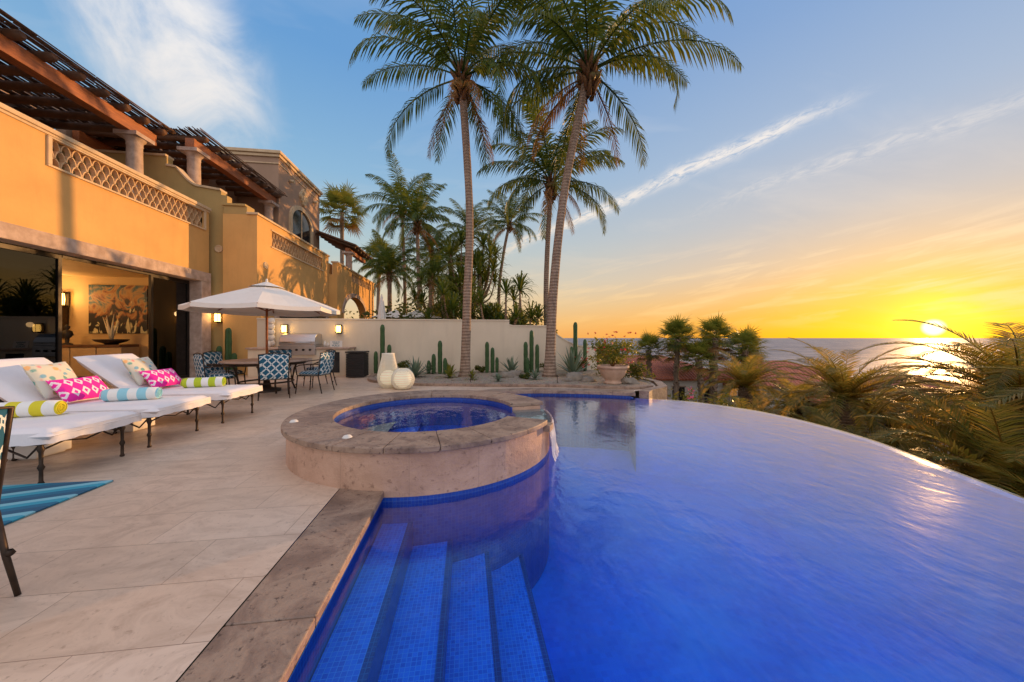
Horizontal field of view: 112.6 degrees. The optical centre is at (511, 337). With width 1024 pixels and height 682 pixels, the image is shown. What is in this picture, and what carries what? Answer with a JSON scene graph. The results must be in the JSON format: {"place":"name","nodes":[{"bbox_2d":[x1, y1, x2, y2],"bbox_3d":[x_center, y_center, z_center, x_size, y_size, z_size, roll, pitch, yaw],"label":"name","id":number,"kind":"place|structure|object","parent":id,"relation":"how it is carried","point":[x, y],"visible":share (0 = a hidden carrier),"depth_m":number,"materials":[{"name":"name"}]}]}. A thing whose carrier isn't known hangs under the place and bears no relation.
{"place":"outdoors","nodes":[
{"label":"outdoors","id":0,"kind":"place"},
{"bbox_2d":[0,373,654,681],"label":"ground","id":1,"kind":"structure","parent":0,"point":[230,618],"depth_m":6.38,"materials":[{"name":"tile"}]},
{"bbox_2d":[0,406,21,596],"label":"dining chair","id":2,"kind":"object","parent":1,"relation":"on","point":[6,422],"visible":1,"depth_m":1.71,"materials":[{"name":"brown metal"}]},
{"bbox_2d":[7,440,71,459],"bbox_3d":[-5.288,1.085,3.772,0.430,0.430,0.370,0,0,-8],"label":"side table","id":3,"kind":"object","parent":1,"relation":"on","point":[26,451],"visible":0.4,"depth_m":3.65,"materials":[{"name":"white paint"}]},
{"bbox_2d":[0,480,112,524],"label":"outdoor rug","id":4,"kind":"object","parent":1,"relation":"on","point":[19,501],"visible":1,"depth_m":2.78,"materials":[{"name":"blue fabric"}]},
{"bbox_2d":[8,411,141,483],"bbox_3d":[-5.137,0.778,3.267,2.099,1.044,0.871,0,0,-8],"label":"chaise longue","id":5,"kind":"object","parent":1,"relation":"on","point":[39,432],"visible":0.9,"depth_m":3.23,"materials":[{"name":"white fabric"}]},
{"bbox_2d":[0,400,69,417],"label":"rolled towel","id":6,"kind":"object","parent":5,"relation":"on","point":[40,408],"visible":0.98,"depth_m":3.44,"materials":[{"name":"fabric"}]},
{"bbox_2d":[0,357,210,447],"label":"chaise longue","id":7,"kind":"object","parent":1,"relation":"on","point":[17,384],"visible":0.62,"depth_m":4.07,"materials":[{"name":"white fabric"}]},
{"bbox_2d":[20,362,77,398],"bbox_3d":[-5.617,0.510,4.203,0.166,0.466,0.509,-29,7,-13],"label":"throw pillow","id":8,"kind":"object","parent":7,"relation":"on","point":[39,375],"visible":0.67,"depth_m":4.05,"materials":[{"name":"fabric"}]},
{"bbox_2d":[46,376,108,402],"bbox_3d":[-5.406,0.635,4.291,0.167,0.339,0.551,-38,3,-4],"label":"throw pillow","id":9,"kind":"object","parent":7,"relation":"on","point":[72,389],"visible":0.98,"depth_m":4.19,"materials":[{"name":"pink fabric"}]},
{"bbox_2d":[99,387,162,401],"bbox_3d":[-4.878,0.720,4.391,0.540,0.160,0.180,0,0,-23],"label":"rolled towel","id":10,"kind":"object","parent":7,"relation":"on","point":[124,394],"visible":1,"depth_m":4.33,"materials":[{"name":"fabric"}]},
{"bbox_2d":[0,8,231,402],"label":"villa","id":11,"kind":"object","parent":1,"relation":"on","point":[77,218],"visible":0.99,"depth_m":9.03,"materials":[{"name":"paint"}]},
{"bbox_2d":[0,242,61,402],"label":"sliding door","id":12,"kind":"structure","parent":11,"relation":"in","point":[30,278],"depth_m":7.20,"materials":[{"name":"black glass"}]},
{"bbox_2d":[62,307,68,337],"bbox_3d":[-14.573,-0.500,11.093,0.260,1.000,0.060,0,0,-8],"label":"wall ornament","id":13,"kind":"object","parent":11,"relation":"attached to","point":[65,315],"depth_m":11.07,"materials":[{"name":"brown metal"}]},
{"bbox_2d":[62,344,138,378],"bbox_3d":[-13.608,0.750,10.741,2.820,1.080,0.650,0,0,-8],"label":"sideboard","id":14,"kind":"object","parent":11,"relation":"on","point":[69,352],"visible":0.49,"depth_m":10.51,"materials":[{"name":"brown wood"}]},
{"bbox_2d":[62,325,73,344],"bbox_3d":[-13.800,-0.101,10.589,0.260,0.620,0.253,0,0,-8],"label":"figurine","id":15,"kind":"object","parent":14,"relation":"on","point":[67,334],"visible":0.97,"depth_m":10.55,"materials":[{"name":"black ceramic"}]},
{"bbox_2d":[91,339,129,344],"bbox_3d":[-12.611,0.124,10.746,0.800,0.170,0.800,0,0,-8],"label":"decorative bowl","id":16,"kind":"object","parent":14,"relation":"on","point":[110,341],"visible":1,"depth_m":10.57,"materials":[{"name":"brown metal"}]},
{"bbox_2d":[103,315,118,338],"bbox_3d":[-12.600,-0.317,10.747,0.425,0.847,0.203,0,0,-8],"label":"coral ornament","id":17,"kind":"object","parent":16,"relation":"on","point":[111,332],"visible":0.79,"depth_m":10.69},
{"bbox_2d":[89,285,147,332],"bbox_3d":[-13.038,-0.950,11.315,1.700,1.600,0.040,0,0,-8],"label":"wall painting","id":18,"kind":"object","parent":11,"relation":"attached to","point":[126,306],"depth_m":11.30},
{"bbox_2d":[148,273,188,377],"bbox_3d":[-10.609,-0.300,10.596,0.070,3.180,1.380,0,0,-7],"label":"sliding door","id":19,"kind":"structure","parent":11,"relation":"in","point":[168,326],"depth_m":10.53,"materials":[{"name":"black glass"}]},
{"bbox_2d":[106,417,154,432],"bbox_3d":[-5.427,1.085,4.833,0.430,0.430,0.370,0,0,-8],"label":"side table","id":20,"kind":"object","parent":1,"relation":"on","point":[129,428],"visible":0.21,"depth_m":4.74,"materials":[{"name":"white paint"}]},
{"bbox_2d":[73,353,262,422],"bbox_3d":[-5.362,0.778,5.437,2.099,1.044,0.871,0,0,-8],"label":"chaise longue","id":21,"kind":"object","parent":1,"relation":"on","point":[111,369],"visible":0.58,"depth_m":5.16,"materials":[{"name":"white fabric"}]},
{"bbox_2d":[121,357,157,385],"bbox_3d":[-5.767,0.510,5.343,0.165,0.466,0.509,-29,7,-13],"label":"throw pillow","id":22,"kind":"object","parent":21,"relation":"on","point":[133,367],"visible":0.73,"depth_m":5.18,"materials":[{"name":"fabric"}]},
{"bbox_2d":[139,368,181,386],"bbox_3d":[-5.557,0.636,5.431,0.165,0.339,0.551,-38,3,-4],"label":"throw pillow","id":23,"kind":"object","parent":21,"relation":"on","point":[162,377],"visible":0.97,"depth_m":5.33,"materials":[{"name":"pink fabric"}]},
{"bbox_2d":[181,377,225,387],"bbox_3d":[-5.012,0.720,5.563,0.540,0.160,0.180,0,0,-23],"label":"rolled towel","id":24,"kind":"object","parent":21,"relation":"on","point":[202,382],"visible":1,"depth_m":5.50,"materials":[{"name":"fabric"}]},
{"bbox_2d":[49,96,374,374],"bbox_3d":[-13.181,-4.130,18.336,7.650,10.860,13.800,0,0,-8],"label":"neighbouring villa","id":25,"kind":"object","parent":1,"relation":"on","point":[272,233],"visible":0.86,"depth_m":14.70,"materials":[{"name":"paint"}]},
{"bbox_2d":[293,210,309,242],"bbox_3d":[-12.268,-6.175,19.869,0.019,2.350,2.300,0,0,-7],"label":"arched window","id":26,"kind":"structure","parent":25,"relation":"in","point":[297,214],"depth_m":19.76,"materials":[{"name":"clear glass"}]},
{"bbox_2d":[193,352,237,384],"bbox_3d":[-6.499,0.803,7.465,0.645,0.999,0.641,0,0,33],"label":"dining chair","id":27,"kind":"object","parent":1,"relation":"on","point":[200,365],"visible":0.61,"depth_m":7.25,"materials":[{"name":"blue fabric"}]},
{"bbox_2d":[203,351,245,384],"bbox_3d":[-6.946,0.803,8.253,0.640,0.999,0.645,0,0,-4],"label":"dining chair","id":28,"kind":"object","parent":1,"relation":"on","point":[213,357],"visible":0.53,"depth_m":8.16,"materials":[{"name":"blue fabric"}]},
{"bbox_2d":[216,328,236,376],"bbox_3d":[-9.704,0.477,11.487,0.899,1.645,0.282,0,0,-8],"label":"columnar cactus","id":29,"kind":"object","parent":1,"relation":"on","point":[229,355],"visible":0.34,"depth_m":11.48,"materials":[{"name":"plant"}]},
{"bbox_2d":[178,279,339,392],"bbox_3d":[-5.990,-0.075,8.339,2.967,2.750,2.967,0,0,-8],"label":"parasol","id":30,"kind":"object","parent":1,"relation":"on","point":[266,298],"visible":0.93,"depth_m":7.83,"materials":[{"name":"fabric"}]},
{"bbox_2d":[218,358,309,393],"bbox_3d":[-5.990,0.919,8.339,1.800,0.777,1.800,0,0,-8],"label":"dining table","id":31,"kind":"object","parent":1,"relation":"on","point":[251,362],"visible":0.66,"depth_m":7.98,"materials":[{"name":"stone"}]},
{"bbox_2d":[256,352,290,400],"bbox_3d":[-5.196,0.803,7.455,0.645,0.999,0.641,0,0,-35],"label":"dining chair","id":32,"kind":"object","parent":1,"relation":"on","point":[272,366],"visible":0.94,"depth_m":7.22,"materials":[{"name":"teal fabric"}]},
{"bbox_2d":[178,488,383,681],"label":"pool coping","id":33,"kind":"object","parent":1,"relation":"on","point":[264,634],"visible":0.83,"depth_m":1.67,"materials":[{"name":"stone"}]},
{"bbox_2d":[245,347,355,376],"bbox_3d":[-7.213,0.810,11.809,3.260,0.980,0.740,0,0,-8],"label":"barbecue counter","id":34,"kind":"object","parent":1,"relation":"on","point":[339,368],"visible":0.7,"depth_m":11.55,"materials":[{"name":"beige paint"}]},
{"bbox_2d":[278,333,322,354],"bbox_3d":[-7.239,0.205,11.698,1.160,0.730,0.715,0,0,-8],"label":"gas grill","id":35,"kind":"object","parent":34,"relation":"in","point":[301,343],"visible":0.84,"depth_m":11.46,"materials":[{"name":"silver metal"}]},
{"bbox_2d":[295,351,334,393],"bbox_3d":[-4.738,0.803,8.237,0.640,0.999,0.645,0,0,1],"label":"dining chair","id":36,"kind":"object","parent":1,"relation":"on","point":[325,362],"visible":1,"depth_m":8.06,"materials":[{"name":"blue fabric"}]},
{"bbox_2d":[303,349,336,387],"bbox_3d":[-5.211,0.803,9.273,0.645,0.999,0.640,0,0,38],"label":"dining chair","id":37,"kind":"object","parent":1,"relation":"on","point":[316,368],"visible":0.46,"depth_m":9.28,"materials":[{"name":"blue metal"}]},
{"bbox_2d":[319,179,370,264],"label":"fan palm","id":38,"kind":"object","parent":1,"relation":"on","point":[336,198],"visible":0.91,"depth_m":29.67,"materials":[{"name":"green plant"}]},
{"bbox_2d":[355,236,398,314],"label":"fan palm","id":39,"kind":"object","parent":1,"relation":"on","point":[372,245],"visible":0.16,"depth_m":34.30,"materials":[{"name":"green plant"}]},
{"bbox_2d":[377,294,385,318],"bbox_3d":[-6.159,-0.250,16.134,0.517,3.600,0.517,0,0,-30],"label":"closed parasol","id":40,"kind":"object","parent":1,"relation":"on","point":[381,312],"visible":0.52,"depth_m":16.03,"materials":[{"name":"white fabric"}]},
{"bbox_2d":[352,229,416,287],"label":"coconut palm","id":41,"kind":"object","parent":1,"relation":"on","point":[379,241],"visible":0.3,"depth_m":29.46,"materials":[{"name":"green plant"}]},
{"bbox_2d":[377,353,397,387],"bbox_3d":[-3.246,0.853,8.953,0.555,0.906,0.555,0,0,-8],"label":"floor lantern","id":42,"kind":"object","parent":1,"relation":"on","point":[388,367],"visible":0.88,"depth_m":8.79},
{"bbox_2d":[363,244,415,311],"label":"coconut palm","id":43,"kind":"object","parent":1,"relation":"on","point":[388,264],"visible":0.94,"depth_m":22.93,"materials":[{"name":"green plant"}]},
{"bbox_2d":[357,150,440,313],"bbox_3d":[-8.209,-5.722,26.137,6.241,14.751,6.491,0,0,-40],"label":"coconut palm","id":44,"kind":"object","parent":1,"relation":"on","point":[402,179],"visible":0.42,"depth_m":25.42,"materials":[{"name":"green plant"}]},
{"bbox_2d":[391,368,414,389],"bbox_3d":[-2.778,1.040,8.692,0.582,0.533,0.582,0,0,-8],"label":"floor lantern","id":45,"kind":"object","parent":1,"relation":"on","point":[402,378],"visible":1,"depth_m":8.52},
{"bbox_2d":[372,173,453,308],"bbox_3d":[-6.249,-4.305,22.041,5.089,11.916,5.194,0,0,-8],"label":"coconut palm","id":46,"kind":"object","parent":1,"relation":"on","point":[417,224],"visible":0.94,"depth_m":21.59,"materials":[{"name":"green plant"}]},
{"bbox_2d":[257,318,596,373],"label":"garden wall","id":47,"kind":"structure","parent":1,"relation":"on","point":[409,339],"depth_m":12.74,"materials":[{"name":"beige paint"}]},
{"bbox_2d":[268,318,274,346],"bbox_3d":[-8.408,-0.200,11.925,0.260,1.007,0.060,0,0,-8],"label":"ceramic wall ornament","id":48,"kind":"object","parent":47,"relation":"attached to","point":[271,330],"visible":0.91,"depth_m":11.90,"materials":[{"name":"ceramic"}]},
{"bbox_2d":[395,243,464,318],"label":"coconut palm","id":49,"kind":"object","parent":1,"relation":"on","point":[430,268],"visible":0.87,"depth_m":18.90,"materials":[{"name":"green plant"}]},
{"bbox_2d":[405,227,459,302],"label":"coconut palm","id":50,"kind":"object","parent":1,"relation":"on","point":[428,237],"visible":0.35,"depth_m":27.36,"materials":[{"name":"green plant"}]},
{"bbox_2d":[402,262,477,318],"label":"screw pine","id":51,"kind":"object","parent":1,"relation":"on","point":[421,296],"visible":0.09,"depth_m":22.58,"materials":[{"name":"green plant"}]},
{"bbox_2d":[420,229,465,312],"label":"coconut palm","id":52,"kind":"object","parent":1,"relation":"on","point":[442,245],"visible":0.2,"depth_m":24.75,"materials":[{"name":"green plant"}]},
{"bbox_2d":[415,276,495,319],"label":"screw pine","id":53,"kind":"object","parent":1,"relation":"on","point":[450,304],"visible":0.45,"depth_m":17.10,"materials":[{"name":"green plant"}]},
{"bbox_2d":[436,198,501,252],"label":"coconut palm","id":54,"kind":"object","parent":1,"relation":"on","point":[462,216],"visible":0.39,"depth_m":26.38,"materials":[{"name":"green plant"}]},
{"bbox_2d":[430,224,510,307],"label":"screw pine","id":55,"kind":"object","parent":1,"relation":"on","point":[480,267],"visible":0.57,"depth_m":21.66,"materials":[{"name":"green plant"}]},
{"bbox_2d":[449,270,547,324],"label":"screw pine","id":56,"kind":"object","parent":1,"relation":"on","point":[517,313],"visible":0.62,"depth_m":16.09,"materials":[{"name":"green plant"}]},
{"bbox_2d":[478,190,542,306],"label":"coconut palm","id":57,"kind":"object","parent":1,"relation":"on","point":[512,212],"visible":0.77,"depth_m":23.78,"materials":[{"name":"green plant"}]},
{"bbox_2d":[367,373,653,389],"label":"bed kerb","id":58,"kind":"structure","parent":1,"relation":"on","point":[370,378],"depth_m":9.03,"materials":[{"name":"stone"}]},
{"bbox_2d":[373,370,650,385],"bbox_3d":[-0.323,1.265,10.692,8.350,0.001,4.714,0,0,-8],"label":"gravel bed","id":59,"kind":"object","parent":1,"relation":"on","point":[540,379],"visible":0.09,"depth_m":10.39,"materials":[{"name":"grey gravel"}]},
{"bbox_2d":[374,324,391,373],"bbox_3d":[-4.575,0.396,12.039,0.619,1.739,0.227,0,0,-2],"label":"columnar cactus","id":60,"kind":"object","parent":59,"relation":"on","point":[382,338],"visible":0.69,"depth_m":12.01,"materials":[{"name":"plant"}]},
{"bbox_2d":[400,357,428,377],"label":"agave plant","id":61,"kind":"object","parent":59,"relation":"on","point":[415,368],"visible":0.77,"depth_m":10.93,"materials":[{"name":"green plant"}]},
{"bbox_2d":[427,341,446,373],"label":"columnar cactus","id":62,"kind":"object","parent":59,"relation":"on","point":[433,363],"visible":0.91,"depth_m":12.01,"materials":[{"name":"plant"}]},
{"bbox_2d":[347,0,565,376],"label":"coconut palm","id":63,"kind":"object","parent":59,"relation":"on","point":[462,85],"visible":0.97,"depth_m":10.98,"materials":[{"name":"green plant"}]},
{"bbox_2d":[485,342,498,372],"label":"columnar cactus","id":64,"kind":"object","parent":59,"relation":"on","point":[493,362],"visible":1,"depth_m":12.39,"materials":[{"name":"plant"}]},
{"bbox_2d":[523,330,538,372],"bbox_3d":[0.725,0.489,12.429,0.574,1.551,0.409,0,0,-8],"label":"columnar cactus","id":65,"kind":"object","parent":59,"relation":"on","point":[528,363],"visible":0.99,"depth_m":12.48,"materials":[{"name":"green plant"}]},
{"bbox_2d":[556,345,591,375],"bbox_3d":[2.037,0.841,11.624,1.983,1.393,1.878,0,0,36],"label":"yucca plant","id":66,"kind":"object","parent":59,"relation":"on","point":[571,366],"visible":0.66,"depth_m":11.46,"materials":[{"name":"green plant"}]},
{"bbox_2d":[570,322,586,370],"bbox_3d":[2.538,0.325,13.123,0.700,1.880,0.314,0,0,-8],"label":"columnar cactus","id":67,"kind":"object","parent":59,"relation":"on","point":[575,338],"visible":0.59,"depth_m":13.12,"materials":[{"name":"plant"}]},
{"bbox_2d":[470,0,743,376],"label":"coconut palm","id":68,"kind":"object","parent":59,"relation":"on","point":[588,81],"visible":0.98,"depth_m":11.04,"materials":[{"name":"green plant"}]},
{"bbox_2d":[597,364,628,384],"bbox_3d":[2.804,1.015,9.497,0.870,0.500,0.870,0,0,-8],"label":"stone urn","id":69,"kind":"object","parent":59,"relation":"on","point":[614,375],"visible":0.97,"depth_m":9.26,"materials":[{"name":"beige stone"}]},
{"bbox_2d":[587,331,638,366],"bbox_3d":[2.812,0.317,9.580,1.451,1.024,1.428,0,0,29],"label":"flowering shrub","id":70,"kind":"object","parent":69,"relation":"on","point":[615,354],"visible":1,"depth_m":9.40,"materials":[{"name":"green plant"}]},
{"bbox_2d":[622,361,655,380],"bbox_3d":[3.704,0.983,10.055,0.849,0.744,1.072,0,0,-24],"label":"garden shrub","id":71,"kind":"object","parent":59,"relation":"on","point":[633,368],"visible":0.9,"depth_m":10.03,"materials":[{"name":"green plant"}]},
{"bbox_2d":[476,85,624,325],"bbox_3d":[2.074,-4.957,17.153,6.840,13.227,6.683,0,0,15],"label":"coconut palm","id":72,"kind":"object","parent":1,"relation":"on","point":[547,157],"visible":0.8,"depth_m":16.82,"materials":[{"name":"green plant"}]},
{"bbox_2d":[479,388,634,395],"bbox_3d":[0.226,1.317,7.763,5.438,0.077,1.977,0,0,-26],"label":"pool coping","id":73,"kind":"object","parent":1,"relation":"on","point":[568,391],"visible":0.51,"depth_m":8.30,"materials":[{"name":"stone"}]},
{"bbox_2d":[612,373,667,398],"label":"retaining wall","id":74,"kind":"structure","parent":1,"relation":"on","point":[659,390],"depth_m":8.48,"materials":[{"name":"stone"}]},
{"bbox_2d":[344,297,948,466],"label":"hillside shrubs","id":75,"kind":"object","parent":1,"relation":"on","point":[400,310],"visible":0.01,"depth_m":17.96,"materials":[{"name":"green plant"}]},
{"bbox_2d":[629,332,668,378],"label":"fan palm","id":76,"kind":"object","parent":1,"relation":"on","point":[650,340],"visible":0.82,"depth_m":26.85,"materials":[{"name":"green plant"}]},
{"bbox_2d":[597,355,733,405],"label":"hillside house","id":77,"kind":"structure","parent":1,"relation":"on","point":[662,372],"depth_m":27.89,"materials":[{"name":"paint"}]},
{"bbox_2d":[657,334,695,367],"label":"fan palm","id":78,"kind":"object","parent":1,"relation":"on","point":[668,359],"visible":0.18,"depth_m":28.17,"materials":[{"name":"green plant"}]},
{"bbox_2d":[655,313,702,399],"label":"fan palm","id":79,"kind":"object","parent":1,"relation":"on","point":[675,327],"visible":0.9,"depth_m":25.18,"materials":[{"name":"green plant"}]},
{"bbox_2d":[676,336,720,402],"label":"fan palm","id":80,"kind":"object","parent":1,"relation":"on","point":[697,347],"visible":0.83,"depth_m":23.88,"materials":[{"name":"green plant"}]},
{"bbox_2d":[668,386,735,406],"bbox_3d":[5.377,3.514,10.091,2.158,3.980,2.324,0,0,41],"label":"bougainvillea","id":81,"kind":"object","parent":1,"relation":"on","point":[685,398],"visible":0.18,"depth_m":10.12,"materials":[{"name":"green plant"}]},
{"bbox_2d":[692,332,737,402],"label":"fan palm","id":82,"kind":"object","parent":1,"relation":"on","point":[722,357],"visible":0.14,"depth_m":27.16,"materials":[{"name":"green plant"}]},
{"bbox_2d":[693,313,742,401],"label":"fan palm","id":83,"kind":"object","parent":1,"relation":"on","point":[718,324],"visible":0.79,"depth_m":24.72,"materials":[{"name":"green plant"}]},
{"bbox_2d":[718,322,773,368],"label":"fan palm","id":84,"kind":"object","parent":1,"relation":"on","point":[749,337],"visible":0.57,"depth_m":24.89,"materials":[{"name":"green plant"}]},
{"bbox_2d":[693,392,810,419],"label":"date palm","id":85,"kind":"object","parent":1,"relation":"on","point":[743,404],"visible":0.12,"depth_m":14.33,"materials":[{"name":"green plant"}]},
{"bbox_2d":[693,350,811,417],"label":"date palm","id":86,"kind":"object","parent":1,"relation":"on","point":[747,377],"visible":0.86,"depth_m":17.61,"materials":[{"name":"green plant"}]},
{"bbox_2d":[719,360,848,416],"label":"hillside house","id":87,"kind":"structure","parent":1,"relation":"on","point":[786,368],"depth_m":27.61,"materials":[{"name":"paint"}]},
{"bbox_2d":[753,371,826,419],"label":"date palm","id":88,"kind":"object","parent":1,"relation":"on","point":[797,411],"visible":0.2,"depth_m":20.13,"materials":[{"name":"green plant"}]},
{"bbox_2d":[751,337,955,449],"bbox_3d":[11.851,2.662,12.018,4.922,5.416,5.112,0,0,-8],"label":"date palm","id":89,"kind":"object","parent":1,"relation":"on","point":[844,389],"visible":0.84,"depth_m":11.64,"materials":[{"name":"green plant"}]},
{"bbox_2d":[790,375,931,456],"bbox_3d":[15.298,3.649,15.241,5.087,3.949,4.745,0,0,-8],"label":"date palm","id":90,"kind":"object","parent":1,"relation":"on","point":[876,427],"visible":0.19,"depth_m":14.78,"materials":[{"name":"green plant"}]},
{"bbox_2d":[770,406,969,466],"bbox_3d":[9.161,3.839,9.144,4.273,3.522,4.182,0,0,-25],"label":"date palm","id":91,"kind":"object","parent":1,"relation":"on","point":[833,424],"visible":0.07,"depth_m":9.95,"materials":[{"name":"green plant"}]},
{"bbox_2d":[781,376,976,461],"bbox_3d":[21.276,5.232,18.435,9.000,6.464,8.000,0,0,22],"label":"palm tree","id":92,"kind":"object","parent":1,"relation":"on","point":[884,412],"depth_m":17.43,"materials":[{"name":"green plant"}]},
{"bbox_2d":[867,378,969,464],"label":"date palm","id":93,"kind":"object","parent":1,"relation":"on","point":[907,412],"visible":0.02,"depth_m":15.13,"materials":[{"name":"green plant"}]},
{"bbox_2d":[893,439,977,479],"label":"date palm","id":94,"kind":"object","parent":1,"relation":"on","point":[913,446],"visible":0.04,"depth_m":7.82,"materials":[{"name":"green plant"}]},
{"bbox_2d":[854,375,1023,498],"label":"date palm","id":95,"kind":"object","parent":1,"relation":"on","point":[992,477],"visible":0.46,"depth_m":6.56,"materials":[{"name":"green plant"}]},
{"bbox_2d":[854,319,1023,474],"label":"date palm","id":96,"kind":"object","parent":1,"relation":"on","point":[1013,350],"visible":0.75,"depth_m":8.08,"materials":[{"name":"green plant"}]},
{"bbox_2d":[859,354,1021,460],"bbox_3d":[14.655,2.937,10.386,5.597,5.266,5.796,0,0,-8],"label":"date palm","id":97,"kind":"object","parent":1,"relation":"on","point":[903,399],"visible":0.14,"depth_m":11.09,"materials":[{"name":"green plant"}]},
{"bbox_2d":[910,457,1023,503],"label":"infinity edge wall","id":98,"kind":"structure","parent":1,"relation":"on","point":[1003,493],"depth_m":3.17,"materials":[{"name":"tile"}]},
{"bbox_2d":[932,455,1023,484],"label":"date palm","id":99,"kind":"object","parent":1,"relation":"on","point":[996,470],"visible":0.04,"depth_m":5.51,"materials":[{"name":"green plant"}]},
{"bbox_2d":[943,341,1023,495],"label":"date palm","id":100,"kind":"object","parent":1,"relation":"on","point":[1005,396],"visible":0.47,"depth_m":6.24,"materials":[{"name":"green plant"}]},
{"bbox_2d":[345,351,368,376],"bbox_3d":[-5.149,0.855,11.375,0.600,0.830,0.600,0,0,-8],"label":"waste bin","id":101,"kind":"object","parent":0,"point":[357,363],"visible":1,"depth_m":11.11,"materials":[{"name":"black wicker"}]},
{"bbox_2d":[0,0,1023,337],"label":"sky","id":102,"kind":"structure","parent":0,"point":[861,171],"materials":[{"name":"blue"}]},
{"bbox_2d":[288,393,1023,681],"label":"swimming pool basin","id":103,"kind":"object","parent":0,"point":[674,559],"visible":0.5,"depth_m":3.51,"materials":[{"name":"tile"}]},
{"bbox_2d":[281,390,558,629],"bbox_3d":[-1.044,1.769,4.462,3.283,1.742,3.209,0,0,-8],"label":"spa tub","id":104,"kind":"object","parent":103,"relation":"on","point":[479,485],"visible":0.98,"depth_m":3.22,"materials":[{"name":"stone"}]},
{"bbox_2d":[310,522,554,681],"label":"pool steps","id":105,"kind":"structure","parent":103,"relation":"on","point":[423,613],"depth_m":2.25,"materials":[{"name":"tile"}]},
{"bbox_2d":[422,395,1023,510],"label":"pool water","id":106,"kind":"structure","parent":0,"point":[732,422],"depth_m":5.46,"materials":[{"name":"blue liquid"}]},
{"bbox_2d":[564,338,1021,384],"bbox_3d":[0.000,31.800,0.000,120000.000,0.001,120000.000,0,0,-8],"label":"sea","id":107,"kind":"structure","parent":0,"point":[833,344],"depth_m":863.42,"materials":[{"name":"liquid"}]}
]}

